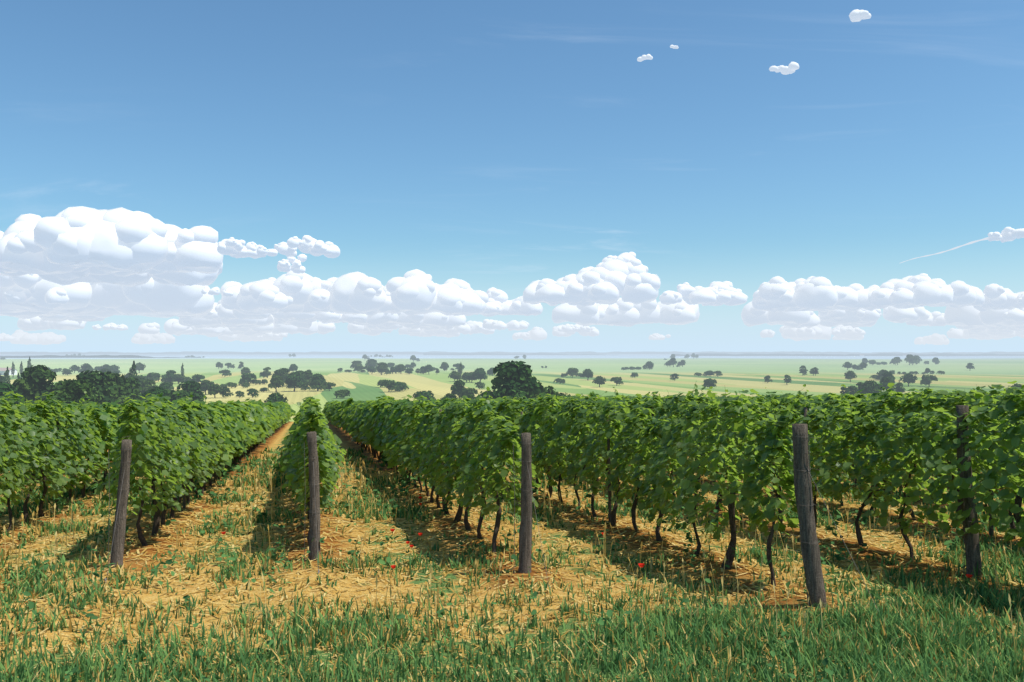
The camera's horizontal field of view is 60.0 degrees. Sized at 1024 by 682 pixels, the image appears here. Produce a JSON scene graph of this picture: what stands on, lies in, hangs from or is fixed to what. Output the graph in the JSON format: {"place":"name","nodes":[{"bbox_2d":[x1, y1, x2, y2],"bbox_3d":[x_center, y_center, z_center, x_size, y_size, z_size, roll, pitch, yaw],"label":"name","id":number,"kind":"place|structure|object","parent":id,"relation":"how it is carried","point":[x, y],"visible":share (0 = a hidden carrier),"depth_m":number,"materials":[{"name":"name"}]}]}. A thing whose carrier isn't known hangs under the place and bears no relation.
{"place":"outdoors","nodes":[
{"label":"outdoors","id":0,"kind":"place"},
{"bbox_2d":[0,333,15,340],"bbox_3d":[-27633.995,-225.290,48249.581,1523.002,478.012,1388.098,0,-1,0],"label":"cloud","id":1,"kind":"structure","parent":0,"point":[5,337],"depth_m":47791.98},
{"bbox_2d":[0,274,68,304],"bbox_3d":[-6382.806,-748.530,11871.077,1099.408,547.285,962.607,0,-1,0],"label":"cloud","id":2,"kind":"structure","parent":0,"point":[22,290],"depth_m":11605.30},
{"bbox_2d":[10,329,65,344],"bbox_3d":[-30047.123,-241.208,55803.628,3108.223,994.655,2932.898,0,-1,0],"label":"cloud","id":3,"kind":"structure","parent":0,"point":[27,338],"depth_m":55038.99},
{"bbox_2d":[17,316,86,330],"bbox_3d":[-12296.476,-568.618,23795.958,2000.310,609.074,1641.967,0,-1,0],"label":"cloud","id":4,"kind":"structure","parent":0,"point":[35,323],"depth_m":23531.81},
{"bbox_2d":[38,314,104,321],"bbox_3d":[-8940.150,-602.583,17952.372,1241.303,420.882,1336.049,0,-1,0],"label":"cloud","id":5,"kind":"structure","parent":0,"point":[78,318],"depth_m":17713.03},
{"bbox_2d":[0,276,213,318],"bbox_3d":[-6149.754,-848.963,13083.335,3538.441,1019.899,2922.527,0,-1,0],"label":"cloud","id":6,"kind":"structure","parent":0,"point":[151,296],"depth_m":12480.59,"materials":[{"name":"white"}]},
{"bbox_2d":[92,323,127,330],"bbox_3d":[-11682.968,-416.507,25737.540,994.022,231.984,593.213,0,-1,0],"label":"cloud","id":7,"kind":"structure","parent":0,"point":[113,326],"depth_m":25580.58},
{"bbox_2d":[0,206,222,286],"bbox_3d":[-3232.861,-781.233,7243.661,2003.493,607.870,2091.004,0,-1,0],"label":"cloud","id":8,"kind":"structure","parent":0,"point":[119,245],"depth_m":6512.60,"materials":[{"name":"white"}]},
{"bbox_2d":[131,332,174,343],"bbox_3d":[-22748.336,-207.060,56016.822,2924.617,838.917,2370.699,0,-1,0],"label":"cloud","id":9,"kind":"structure","parent":0,"point":[157,338],"depth_m":55390.21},
{"bbox_2d":[138,319,225,335],"bbox_3d":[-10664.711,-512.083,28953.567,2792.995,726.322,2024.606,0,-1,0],"label":"cloud","id":10,"kind":"structure","parent":0,"point":[173,327],"depth_m":28459.15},
{"bbox_2d":[201,287,232,296],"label":"cloud","id":11,"kind":"structure","parent":0,"point":[216,291],"depth_m":10316.20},
{"bbox_2d":[202,307,246,319],"bbox_3d":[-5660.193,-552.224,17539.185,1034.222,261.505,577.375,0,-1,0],"label":"cloud","id":12,"kind":"structure","parent":0,"point":[214,315],"depth_m":17331.41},
{"bbox_2d":[207,327,265,336],"bbox_3d":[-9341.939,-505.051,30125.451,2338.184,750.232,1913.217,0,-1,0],"label":"cloud","id":13,"kind":"structure","parent":0,"point":[228,332],"depth_m":29985.87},
{"bbox_2d":[180,300,311,329],"bbox_3d":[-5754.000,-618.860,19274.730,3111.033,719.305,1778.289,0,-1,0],"label":"cloud","id":14,"kind":"structure","parent":0,"point":[199,323],"depth_m":19171.20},
{"bbox_2d":[217,237,277,258],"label":"cloud","id":15,"kind":"structure","parent":0,"point":[232,247],"depth_m":6216.24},
{"bbox_2d":[218,334,282,341],"bbox_3d":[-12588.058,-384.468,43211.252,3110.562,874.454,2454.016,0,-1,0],"label":"cloud","id":16,"kind":"structure","parent":0,"point":[234,337],"depth_m":42605.14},
{"bbox_2d":[215,304,315,320],"bbox_3d":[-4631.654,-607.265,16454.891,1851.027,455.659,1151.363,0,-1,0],"label":"cloud","id":17,"kind":"structure","parent":0,"point":[223,312],"depth_m":16441.18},
{"bbox_2d":[229,320,317,334],"bbox_3d":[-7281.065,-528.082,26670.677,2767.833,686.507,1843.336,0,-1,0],"label":"cloud","id":18,"kind":"structure","parent":0,"point":[273,328],"depth_m":26323.32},
{"bbox_2d":[263,332,287,337],"bbox_3d":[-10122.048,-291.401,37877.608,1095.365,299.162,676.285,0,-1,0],"label":"cloud","id":19,"kind":"structure","parent":0,"point":[269,335],"depth_m":37708.42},
{"bbox_2d":[220,270,337,314],"bbox_3d":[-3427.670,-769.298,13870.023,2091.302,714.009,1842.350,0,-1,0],"label":"cloud","id":20,"kind":"structure","parent":0,"point":[290,291],"depth_m":13355.31,"materials":[{"name":"white"}]},
{"bbox_2d":[274,243,306,273],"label":"cloud","id":21,"kind":"structure","parent":0,"point":[283,265],"depth_m":7771.95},
{"bbox_2d":[277,235,339,257],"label":"cloud","id":22,"kind":"structure","parent":0,"point":[306,244],"depth_m":6285.36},
{"bbox_2d":[278,310,367,323],"bbox_3d":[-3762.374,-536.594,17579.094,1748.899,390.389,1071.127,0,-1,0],"label":"cloud","id":23,"kind":"structure","parent":0,"point":[330,316],"depth_m":17441.91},
{"bbox_2d":[318,321,392,335],"bbox_3d":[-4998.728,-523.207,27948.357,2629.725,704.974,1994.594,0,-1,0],"label":"cloud","id":24,"kind":"structure","parent":0,"point":[324,328],"depth_m":27583.94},
{"bbox_2d":[342,311,424,325],"bbox_3d":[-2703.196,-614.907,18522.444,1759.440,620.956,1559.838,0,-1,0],"label":"cloud","id":25,"kind":"structure","parent":0,"point":[381,318],"depth_m":18121.24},
{"bbox_2d":[367,325,432,330],"bbox_3d":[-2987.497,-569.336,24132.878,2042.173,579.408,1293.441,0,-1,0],"label":"cloud","id":26,"kind":"structure","parent":0,"point":[394,327],"depth_m":23764.74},
{"bbox_2d":[328,269,488,315],"bbox_3d":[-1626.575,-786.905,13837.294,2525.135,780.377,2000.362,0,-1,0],"label":"cloud","id":27,"kind":"structure","parent":0,"point":[414,292],"depth_m":13406.91,"materials":[{"name":"white"}]},
{"bbox_2d":[376,312,465,329],"bbox_3d":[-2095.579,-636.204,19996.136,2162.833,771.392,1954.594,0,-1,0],"label":"cloud","id":28,"kind":"structure","parent":0,"point":[436,320],"depth_m":19416.97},
{"bbox_2d":[398,326,447,334],"bbox_3d":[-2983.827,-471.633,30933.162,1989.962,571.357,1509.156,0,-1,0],"label":"cloud","id":29,"kind":"structure","parent":0,"point":[410,331],"depth_m":30791.91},
{"bbox_2d":[410,329,459,337],"bbox_3d":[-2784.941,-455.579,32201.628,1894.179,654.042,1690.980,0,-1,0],"label":"cloud","id":30,"kind":"structure","parent":0,"point":[423,334],"depth_m":31572.18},
{"bbox_2d":[447,320,494,334],"bbox_3d":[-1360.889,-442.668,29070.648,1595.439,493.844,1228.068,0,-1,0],"label":"cloud","id":31,"kind":"structure","parent":0,"point":[470,327],"depth_m":28863.14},
{"bbox_2d":[452,287,542,316],"bbox_3d":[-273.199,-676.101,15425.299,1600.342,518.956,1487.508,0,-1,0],"label":"cloud","id":32,"kind":"structure","parent":0,"point":[498,303],"depth_m":14884.30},
{"bbox_2d":[482,319,528,330],"bbox_3d":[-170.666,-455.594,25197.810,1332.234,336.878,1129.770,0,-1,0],"label":"cloud","id":33,"kind":"structure","parent":0,"point":[491,324],"depth_m":24831.49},
{"bbox_2d":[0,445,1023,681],"bbox_3d":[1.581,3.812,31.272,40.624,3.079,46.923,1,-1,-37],"label":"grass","id":34,"kind":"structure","parent":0,"point":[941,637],"depth_m":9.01,"materials":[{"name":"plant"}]},
{"bbox_2d":[0,354,1023,681],"bbox_3d":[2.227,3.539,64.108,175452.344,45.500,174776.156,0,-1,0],"label":"ground","id":35,"kind":"structure","parent":0,"point":[744,372],"depth_m":15.71,"materials":[{"name":"soil"}]},
{"bbox_2d":[0,382,24,403],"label":"tree","id":36,"kind":"object","parent":35,"relation":"on","point":[5,387],"visible":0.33,"depth_m":210.70,"materials":[{"name":"green plant"}]},
{"bbox_2d":[12,365,56,404],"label":"tree","id":37,"kind":"object","parent":35,"relation":"on","point":[32,383],"visible":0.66,"depth_m":223.16,"materials":[{"name":"green plant"}]},
{"bbox_2d":[49,392,71,404],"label":"tree","id":38,"kind":"object","parent":35,"relation":"on","point":[67,397],"visible":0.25,"depth_m":169.44,"materials":[{"name":"green plant"}]},
{"bbox_2d":[53,378,100,404],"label":"tree","id":39,"kind":"object","parent":35,"relation":"on","point":[75,389],"visible":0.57,"depth_m":186.19,"materials":[{"name":"green plant"}]},
{"bbox_2d":[76,370,118,404],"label":"tree","id":40,"kind":"object","parent":35,"relation":"on","point":[102,390],"visible":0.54,"depth_m":221.81,"materials":[{"name":"green plant"}]},
{"bbox_2d":[0,355,200,357],"bbox_3d":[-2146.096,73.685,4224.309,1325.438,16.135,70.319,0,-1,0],"label":"hills","id":41,"kind":"structure","parent":35,"relation":"on","point":[95,356],"depth_m":4215.05,"materials":[{"name":"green plant"}]},
{"bbox_2d":[105,439,131,582],"bbox_3d":[-5.506,2.465,12.137,0.303,2.121,1.296,0,-1,-8],"label":"vineyard end post","id":42,"kind":"object","parent":35,"relation":"on","point":[118,539],"visible":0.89,"depth_m":12.63,"materials":[{"name":"grey wood"}]},
{"bbox_2d":[99,371,144,403],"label":"tree","id":43,"kind":"object","parent":35,"relation":"on","point":[123,387],"visible":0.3,"depth_m":253.66,"materials":[{"name":"green plant"}]},
{"bbox_2d":[128,361,137,388],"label":"tree","id":44,"kind":"object","parent":35,"relation":"on","point":[132,369],"visible":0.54,"depth_m":478.22,"materials":[{"name":"green plant"}]},
{"bbox_2d":[126,377,139,399],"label":"tree","id":45,"kind":"object","parent":35,"relation":"on","point":[135,382],"visible":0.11,"depth_m":269.25,"materials":[{"name":"green plant"}]},
{"bbox_2d":[139,379,155,392],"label":"tree","id":46,"kind":"object","parent":35,"relation":"on","point":[146,385],"visible":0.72,"depth_m":449.70,"materials":[{"name":"green plant"}]},
{"bbox_2d":[146,372,160,381],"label":"tree","id":47,"kind":"object","parent":35,"relation":"on","point":[154,376],"visible":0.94,"depth_m":736.12,"materials":[{"name":"green plant"}]},
{"bbox_2d":[142,387,169,402],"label":"tree","id":48,"kind":"object","parent":35,"relation":"on","point":[156,390],"visible":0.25,"depth_m":248.16,"materials":[{"name":"green plant"}]},
{"bbox_2d":[163,370,177,381],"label":"tree","id":49,"kind":"object","parent":35,"relation":"on","point":[170,375],"visible":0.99,"depth_m":697.82,"materials":[{"name":"green plant"}]},
{"bbox_2d":[164,389,201,403],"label":"tree","id":50,"kind":"object","parent":35,"relation":"on","point":[173,395],"visible":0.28,"depth_m":257.62,"materials":[{"name":"green plant"}]},
{"bbox_2d":[177,380,206,401],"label":"tree","id":51,"kind":"object","parent":35,"relation":"on","point":[188,385],"visible":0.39,"depth_m":320.00,"materials":[{"name":"green plant"}]},
{"bbox_2d":[199,380,211,393],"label":"tree","id":52,"kind":"object","parent":35,"relation":"on","point":[204,384],"visible":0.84,"depth_m":517.65,"materials":[{"name":"green plant"}]},
{"bbox_2d":[0,352,422,353],"bbox_3d":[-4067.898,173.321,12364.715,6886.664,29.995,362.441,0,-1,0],"label":"hills","id":53,"kind":"structure","parent":35,"relation":"on","point":[212,353],"depth_m":12274.22,"materials":[{"name":"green plant"}]},
{"bbox_2d":[207,384,222,397],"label":"tree","id":54,"kind":"object","parent":35,"relation":"on","point":[213,389],"visible":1,"depth_m":473.88,"materials":[{"name":"green plant"}]},
{"bbox_2d":[219,387,233,396],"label":"tree","id":55,"kind":"object","parent":35,"relation":"on","point":[225,390],"visible":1,"depth_m":474.61,"materials":[{"name":"green plant"}]},
{"bbox_2d":[240,373,256,382],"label":"tree","id":56,"kind":"object","parent":35,"relation":"on","point":[247,377],"visible":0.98,"depth_m":665.03,"materials":[{"name":"green plant"}]},
{"bbox_2d":[264,392,287,402],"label":"tree","id":57,"kind":"object","parent":35,"relation":"on","point":[274,397],"visible":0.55,"depth_m":328.03,"materials":[{"name":"green plant"}]},
{"bbox_2d":[268,374,284,391],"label":"tree","id":58,"kind":"object","parent":35,"relation":"on","point":[276,381],"visible":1,"depth_m":547.48,"materials":[{"name":"green plant"}]},
{"bbox_2d":[284,372,303,390],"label":"tree","id":59,"kind":"object","parent":35,"relation":"on","point":[293,378],"visible":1,"depth_m":553.90,"materials":[{"name":"green plant"}]},
{"bbox_2d":[304,431,320,573],"bbox_3d":[-2.829,2.425,12.526,0.253,2.190,1.259,0,-1,-11],"label":"vineyard end post","id":60,"kind":"object","parent":35,"relation":"on","point":[314,522],"visible":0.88,"depth_m":12.99,"materials":[{"name":"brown wood"}]},
{"bbox_2d":[309,373,325,386],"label":"tree","id":61,"kind":"object","parent":35,"relation":"on","point":[318,376],"visible":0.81,"depth_m":560.08,"materials":[{"name":"green plant"}]},
{"bbox_2d":[310,380,325,390],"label":"tree","id":62,"kind":"object","parent":35,"relation":"on","point":[318,385],"visible":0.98,"depth_m":556.94,"materials":[{"name":"green plant"}]},
{"bbox_2d":[333,389,350,397],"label":"tree","id":63,"kind":"object","parent":35,"relation":"on","point":[340,393],"visible":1,"depth_m":457.71,"materials":[{"name":"green plant"}]},
{"bbox_2d":[375,362,387,374],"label":"tree","id":64,"kind":"object","parent":35,"relation":"on","point":[381,367],"visible":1,"depth_m":961.28,"materials":[{"name":"green plant"}]},
{"bbox_2d":[381,380,396,390],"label":"tree","id":65,"kind":"object","parent":35,"relation":"on","point":[390,385],"visible":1,"depth_m":542.37,"materials":[{"name":"green plant"}]},
{"bbox_2d":[412,390,436,400],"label":"tree","id":66,"kind":"object","parent":35,"relation":"on","point":[425,393],"visible":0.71,"depth_m":378.35,"materials":[{"name":"green plant"}]},
{"bbox_2d":[450,380,464,398],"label":"tree","id":67,"kind":"object","parent":35,"relation":"on","point":[458,386],"visible":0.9,"depth_m":432.25,"materials":[{"name":"green plant"}]},
{"bbox_2d":[459,387,478,397],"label":"tree","id":68,"kind":"object","parent":35,"relation":"on","point":[467,391],"visible":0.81,"depth_m":425.45,"materials":[{"name":"green plant"}]},
{"bbox_2d":[472,368,487,381],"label":"tree","id":69,"kind":"object","parent":35,"relation":"on","point":[479,373],"visible":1,"depth_m":715.58,"materials":[{"name":"green plant"}]},
{"bbox_2d":[24,407,993,535],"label":"wooden posts","id":70,"kind":"object","parent":35,"relation":"on","point":[991,530],"visible":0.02,"depth_m":16.50,"materials":[{"name":"brown wood"}]},
{"bbox_2d":[0,388,1021,474],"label":"vine leaves","id":71,"kind":"object","parent":35,"relation":"on","point":[243,426],"visible":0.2,"depth_m":31.32,"materials":[{"name":"green plant"}]},
{"bbox_2d":[0,351,1023,353],"bbox_3d":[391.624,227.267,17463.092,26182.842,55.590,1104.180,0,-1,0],"label":"hills","id":72,"kind":"structure","parent":35,"relation":"on","point":[674,352],"depth_m":17285.79,"materials":[{"name":"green plant"}]},
{"bbox_2d":[0,460,1023,681],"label":"straw litter","id":73,"kind":"object","parent":35,"relation":"on","point":[432,505],"visible":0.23,"depth_m":13.40,"materials":[{"name":"yellow plant"}]},
{"bbox_2d":[0,455,1023,681],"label":"weed leaves","id":74,"kind":"object","parent":35,"relation":"on","point":[30,604],"visible":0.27,"depth_m":12.94,"materials":[{"name":"green plant"}]},
{"bbox_2d":[423,353,603,354],"bbox_3d":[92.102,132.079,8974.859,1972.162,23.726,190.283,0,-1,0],"label":"hills","id":75,"kind":"structure","parent":35,"relation":"on","point":[501,354],"depth_m":8926.09,"materials":[{"name":"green plant"}]},
{"bbox_2d":[491,360,544,399],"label":"tree","id":76,"kind":"object","parent":35,"relation":"on","point":[519,380],"visible":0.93,"depth_m":212.68,"materials":[{"name":"green plant"}]},
{"bbox_2d":[513,433,550,589],"bbox_3d":[0.228,2.310,11.302,0.285,2.183,1.288,0,-1,-9],"label":"vineyard end post","id":77,"kind":"object","parent":35,"relation":"on","point":[525,540],"visible":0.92,"depth_m":11.78,"materials":[{"name":"grey wood"}]},
{"bbox_2d":[531,386,556,398],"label":"tree","id":78,"kind":"object","parent":35,"relation":"on","point":[550,390],"visible":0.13,"depth_m":223.15,"materials":[{"name":"green plant"}]},
{"bbox_2d":[703,378,716,386],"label":"tree","id":79,"kind":"object","parent":35,"relation":"on","point":[709,382],"visible":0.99,"depth_m":618.89,"materials":[{"name":"green plant"}]},
{"bbox_2d":[791,424,826,607],"bbox_3d":[3.528,2.071,9.338,0.345,2.315,1.344,0,-1,-28],"label":"vineyard end post","id":80,"kind":"object","parent":35,"relation":"on","point":[810,552],"visible":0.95,"depth_m":9.71,"materials":[{"name":"grey wood"}]},
{"bbox_2d":[675,353,1023,355],"bbox_3d":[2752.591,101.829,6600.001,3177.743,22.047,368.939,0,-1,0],"label":"hills","id":81,"kind":"structure","parent":35,"relation":"on","point":[878,354],"depth_m":6473.14,"materials":[{"name":"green plant"}]},
{"bbox_2d":[860,380,880,393],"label":"tree","id":82,"kind":"object","parent":35,"relation":"on","point":[871,386],"visible":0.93,"depth_m":459.40,"materials":[{"name":"green plant"}]},
{"bbox_2d":[778,352,1023,354],"bbox_3d":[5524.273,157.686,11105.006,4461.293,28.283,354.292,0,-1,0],"label":"hills","id":83,"kind":"structure","parent":35,"relation":"on","point":[897,353],"depth_m":11014.89,"materials":[{"name":"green plant"}]},
{"bbox_2d":[899,373,916,385],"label":"tree","id":84,"kind":"object","parent":35,"relation":"on","point":[908,378],"visible":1,"depth_m":657.33,"materials":[{"name":"green plant"}]},
{"bbox_2d":[920,374,937,386],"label":"tree","id":85,"kind":"object","parent":35,"relation":"on","point":[927,379],"visible":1,"depth_m":646.66,"materials":[{"name":"green plant"}]},
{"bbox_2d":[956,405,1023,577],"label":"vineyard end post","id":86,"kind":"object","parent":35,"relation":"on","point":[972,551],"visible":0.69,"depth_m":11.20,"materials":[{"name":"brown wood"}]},
{"bbox_2d":[0,383,1023,585],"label":"vine","id":87,"kind":"object","parent":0,"point":[730,556],"depth_m":15.62,"materials":[{"name":"plant"}]},
{"bbox_2d":[0,381,1023,546],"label":"vine leaves","id":88,"kind":"object","parent":87,"relation":"on","point":[173,442],"visible":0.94,"depth_m":14.22,"materials":[{"name":"green plant"}]},
{"bbox_2d":[0,0,1023,352],"label":"sky","id":89,"kind":"structure","parent":0,"point":[507,146],"materials":[{"name":"blue"}]},
{"bbox_2d":[512,327,546,340],"bbox_3d":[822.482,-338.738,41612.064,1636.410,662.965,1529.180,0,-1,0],"label":"cloud","id":90,"kind":"structure","parent":0,"point":[537,333],"depth_m":41066.60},
{"bbox_2d":[558,323,590,332],"bbox_3d":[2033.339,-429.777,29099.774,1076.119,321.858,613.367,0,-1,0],"label":"cloud","id":91,"kind":"structure","parent":0,"point":[567,327],"depth_m":28865.94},
{"bbox_2d":[552,325,598,336],"bbox_3d":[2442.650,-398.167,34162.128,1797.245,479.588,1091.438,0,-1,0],"label":"cloud","id":92,"kind":"structure","parent":0,"point":[594,331],"depth_m":33843.50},
{"bbox_2d":[523,252,660,306],"bbox_3d":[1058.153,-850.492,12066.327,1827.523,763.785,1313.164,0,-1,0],"label":"cloud","id":93,"kind":"structure","parent":0,"point":[611,279],"depth_m":11702.59,"materials":[{"name":"white"}]},
{"bbox_2d":[552,297,699,326],"bbox_3d":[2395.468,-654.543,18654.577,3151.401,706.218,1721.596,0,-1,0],"label":"cloud","id":94,"kind":"structure","parent":0,"point":[620,312],"depth_m":18318.52,"materials":[{"name":"white"}]},
{"bbox_2d":[649,333,670,339],"bbox_3d":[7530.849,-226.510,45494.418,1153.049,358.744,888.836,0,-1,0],"label":"cloud","id":95,"kind":"structure","parent":0,"point":[655,336],"depth_m":45236.32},
{"bbox_2d":[659,281,747,305],"bbox_3d":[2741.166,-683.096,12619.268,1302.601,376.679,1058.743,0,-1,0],"label":"cloud","id":96,"kind":"structure","parent":0,"point":[714,293],"depth_m":12498.14,"materials":[{"name":"white"}]},
{"bbox_2d":[741,301,810,327],"bbox_3d":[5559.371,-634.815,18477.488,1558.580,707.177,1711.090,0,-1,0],"label":"cloud","id":97,"kind":"structure","parent":0,"point":[751,316],"depth_m":18081.17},
{"bbox_2d":[769,62,798,74],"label":"cloud","id":98,"kind":"structure","parent":0,"point":[792,67],"depth_m":9381.99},
{"bbox_2d":[760,326,815,338],"bbox_3d":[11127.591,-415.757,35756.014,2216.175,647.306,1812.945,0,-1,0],"label":"cloud","id":99,"kind":"structure","parent":0,"point":[797,333],"depth_m":35576.22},
{"bbox_2d":[752,276,876,312],"bbox_3d":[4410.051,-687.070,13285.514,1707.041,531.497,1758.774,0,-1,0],"label":"cloud","id":100,"kind":"structure","parent":0,"point":[775,294],"depth_m":12696.95,"materials":[{"name":"white"}]},
{"bbox_2d":[779,324,862,340],"bbox_3d":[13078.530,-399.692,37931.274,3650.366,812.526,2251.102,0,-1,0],"label":"cloud","id":101,"kind":"structure","parent":0,"point":[823,332],"depth_m":37405.06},
{"bbox_2d":[795,311,876,327],"bbox_3d":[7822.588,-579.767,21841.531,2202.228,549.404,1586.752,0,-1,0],"label":"cloud","id":102,"kind":"structure","parent":0,"point":[815,320],"depth_m":21514.15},
{"bbox_2d":[832,326,865,335],"bbox_3d":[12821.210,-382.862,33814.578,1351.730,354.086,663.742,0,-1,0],"label":"cloud","id":103,"kind":"structure","parent":0,"point":[844,330],"depth_m":33633.00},
{"bbox_2d":[849,9,870,21],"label":"cloud","id":104,"kind":"structure","parent":0,"point":[856,15],"depth_m":7882.60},
{"bbox_2d":[818,306,925,324],"bbox_3d":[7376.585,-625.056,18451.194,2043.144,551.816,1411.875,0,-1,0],"label":"cloud","id":105,"kind":"structure","parent":0,"point":[862,316],"depth_m":17973.21,"materials":[{"name":"white"}]},
{"bbox_2d":[867,273,984,308],"bbox_3d":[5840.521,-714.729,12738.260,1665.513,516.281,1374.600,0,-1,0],"label":"cloud","id":106,"kind":"structure","parent":0,"point":[920,290],"depth_m":12259.27,"materials":[{"name":"white"}]},
{"bbox_2d":[914,333,949,344],"bbox_3d":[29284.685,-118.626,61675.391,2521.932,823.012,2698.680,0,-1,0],"label":"cloud","id":107,"kind":"structure","parent":0,"point":[936,339],"depth_m":60694.06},
{"bbox_2d":[906,309,964,326],"bbox_3d":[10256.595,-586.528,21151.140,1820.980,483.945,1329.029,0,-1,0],"label":"cloud","id":108,"kind":"structure","parent":0,"point":[935,318],"depth_m":20771.90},
{"bbox_2d":[901,237,987,262],"bbox_3d":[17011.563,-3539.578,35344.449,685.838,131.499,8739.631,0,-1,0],"label":"contrail","id":109,"kind":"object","parent":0,"point":[986,238],"depth_m":33731.23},
{"bbox_2d":[947,328,998,339],"bbox_3d":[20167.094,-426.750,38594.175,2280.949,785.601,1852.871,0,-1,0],"label":"cloud","id":110,"kind":"structure","parent":0,"point":[955,333],"depth_m":38511.19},
{"bbox_2d":[944,305,1023,326],"bbox_3d":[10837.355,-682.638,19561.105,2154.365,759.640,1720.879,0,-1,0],"label":"cloud","id":111,"kind":"structure","parent":0,"point":[970,315],"depth_m":19312.09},
{"bbox_2d":[956,324,1023,330],"bbox_3d":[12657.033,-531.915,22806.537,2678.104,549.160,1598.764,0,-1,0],"label":"cloud","id":112,"kind":"structure","parent":0,"point":[1000,327],"depth_m":22696.16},
{"bbox_2d":[970,329,1011,332],"bbox_3d":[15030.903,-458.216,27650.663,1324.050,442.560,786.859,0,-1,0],"label":"cloud","id":113,"kind":"structure","parent":0,"point":[999,330],"depth_m":27653.38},
{"bbox_2d":[968,329,1023,338],"bbox_3d":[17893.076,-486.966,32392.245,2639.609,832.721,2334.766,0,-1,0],"label":"cloud","id":114,"kind":"structure","parent":0,"point":[987,333],"depth_m":31912.85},
{"bbox_2d":[973,284,1023,311],"bbox_3d":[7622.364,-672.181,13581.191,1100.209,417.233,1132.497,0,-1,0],"label":"cloud","id":115,"kind":"structure","parent":0,"point":[997,297],"depth_m":13317.57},
{"bbox_2d":[988,227,1023,242],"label":"cloud","id":116,"kind":"structure","parent":0,"point":[1008,234],"depth_m":5377.38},
{"bbox_2d":[1003,309,1023,321],"bbox_3d":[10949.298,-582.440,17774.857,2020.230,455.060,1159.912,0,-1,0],"label":"cloud","id":117,"kind":"structure","parent":0,"point":[1016,315],"depth_m":17777.58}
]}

